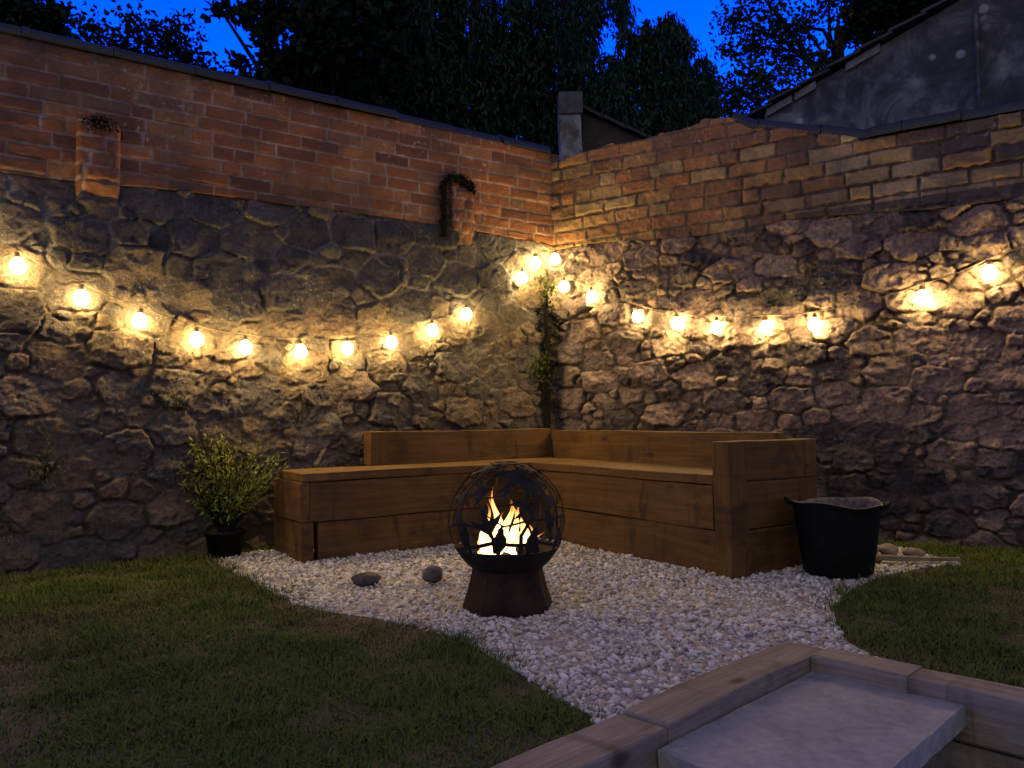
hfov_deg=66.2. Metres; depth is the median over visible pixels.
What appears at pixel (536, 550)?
firewood
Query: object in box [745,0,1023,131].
outhouse
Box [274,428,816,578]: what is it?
corner bench
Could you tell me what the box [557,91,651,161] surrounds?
shed
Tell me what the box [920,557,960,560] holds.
wood batten
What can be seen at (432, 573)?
cobble
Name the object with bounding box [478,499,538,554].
fire
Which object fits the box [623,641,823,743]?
timber sleeper
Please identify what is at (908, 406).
garden wall
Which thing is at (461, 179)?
dead creeper
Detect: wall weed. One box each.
[18,438,72,494]
[147,368,211,422]
[286,400,309,430]
[524,351,561,385]
[534,267,560,306]
[549,301,561,387]
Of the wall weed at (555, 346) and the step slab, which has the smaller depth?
the step slab
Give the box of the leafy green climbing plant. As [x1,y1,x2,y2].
[537,290,557,429]
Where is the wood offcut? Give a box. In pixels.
[877,554,919,561]
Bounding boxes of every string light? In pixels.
[0,242,550,357]
[550,245,1023,333]
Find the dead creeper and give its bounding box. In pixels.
[438,172,479,240]
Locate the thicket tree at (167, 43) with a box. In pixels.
[68,0,230,73]
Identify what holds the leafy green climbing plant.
attached to the garden wall at (224, 202)
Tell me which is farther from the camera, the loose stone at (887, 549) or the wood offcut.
the loose stone at (887, 549)
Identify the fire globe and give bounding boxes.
[448,461,564,615]
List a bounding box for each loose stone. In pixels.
[878,543,898,554]
[901,547,925,556]
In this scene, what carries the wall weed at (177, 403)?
attached to the garden wall at (224, 202)
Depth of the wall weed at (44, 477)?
4.17 m
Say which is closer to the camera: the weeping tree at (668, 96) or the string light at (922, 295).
the string light at (922, 295)
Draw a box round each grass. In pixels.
[809,537,1023,687]
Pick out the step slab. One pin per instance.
(813, 720)
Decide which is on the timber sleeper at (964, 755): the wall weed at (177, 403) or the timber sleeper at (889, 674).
the timber sleeper at (889, 674)
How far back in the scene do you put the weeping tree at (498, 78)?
10.15 m
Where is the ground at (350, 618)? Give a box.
[0,542,1023,767]
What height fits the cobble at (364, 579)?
0.067 m
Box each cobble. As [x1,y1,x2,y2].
[351,571,381,586]
[422,565,442,582]
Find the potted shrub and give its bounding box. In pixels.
[172,425,288,558]
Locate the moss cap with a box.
[81,111,120,132]
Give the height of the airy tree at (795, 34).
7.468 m
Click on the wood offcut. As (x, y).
(897, 558)
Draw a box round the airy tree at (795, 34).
[708,0,855,117]
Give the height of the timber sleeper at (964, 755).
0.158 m
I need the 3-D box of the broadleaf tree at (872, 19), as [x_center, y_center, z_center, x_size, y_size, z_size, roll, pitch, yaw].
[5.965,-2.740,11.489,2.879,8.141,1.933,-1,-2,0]
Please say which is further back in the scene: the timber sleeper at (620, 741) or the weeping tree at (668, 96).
the weeping tree at (668, 96)
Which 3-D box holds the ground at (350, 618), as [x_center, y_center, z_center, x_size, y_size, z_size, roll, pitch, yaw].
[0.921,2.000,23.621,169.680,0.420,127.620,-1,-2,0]
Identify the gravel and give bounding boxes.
[218,536,958,723]
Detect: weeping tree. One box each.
[368,0,602,154]
[558,0,731,135]
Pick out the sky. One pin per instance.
(697, 14)
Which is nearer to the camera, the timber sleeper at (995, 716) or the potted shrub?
the timber sleeper at (995, 716)
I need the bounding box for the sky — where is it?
[40,0,860,137]
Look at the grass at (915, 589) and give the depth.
3.12 m
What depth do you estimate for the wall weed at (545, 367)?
6.01 m
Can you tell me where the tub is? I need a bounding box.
[784,496,890,578]
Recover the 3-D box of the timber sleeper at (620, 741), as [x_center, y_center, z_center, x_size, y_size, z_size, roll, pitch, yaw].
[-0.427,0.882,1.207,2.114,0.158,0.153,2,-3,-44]
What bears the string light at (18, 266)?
attached to the garden wall at (224, 202)
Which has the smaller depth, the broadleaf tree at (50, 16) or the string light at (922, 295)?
the string light at (922, 295)
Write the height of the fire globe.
0.603 m
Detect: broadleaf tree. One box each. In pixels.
[0,0,87,37]
[199,0,437,115]
[827,0,940,51]
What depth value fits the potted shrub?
4.59 m
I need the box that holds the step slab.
[657,672,965,767]
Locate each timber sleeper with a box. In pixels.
[491,714,667,767]
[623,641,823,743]
[811,648,920,693]
[908,668,1023,757]
[949,740,1023,767]
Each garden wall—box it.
[0,22,559,575]
[547,100,1023,549]
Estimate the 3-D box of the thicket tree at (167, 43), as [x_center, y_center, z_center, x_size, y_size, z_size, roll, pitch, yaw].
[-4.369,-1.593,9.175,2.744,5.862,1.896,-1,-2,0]
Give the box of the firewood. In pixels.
[515,545,538,553]
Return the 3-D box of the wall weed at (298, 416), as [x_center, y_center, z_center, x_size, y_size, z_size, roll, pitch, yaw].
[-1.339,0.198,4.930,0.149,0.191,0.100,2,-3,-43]
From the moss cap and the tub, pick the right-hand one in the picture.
the tub
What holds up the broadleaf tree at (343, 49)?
on the ground at (350, 618)
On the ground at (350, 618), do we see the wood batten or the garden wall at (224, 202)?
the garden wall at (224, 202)

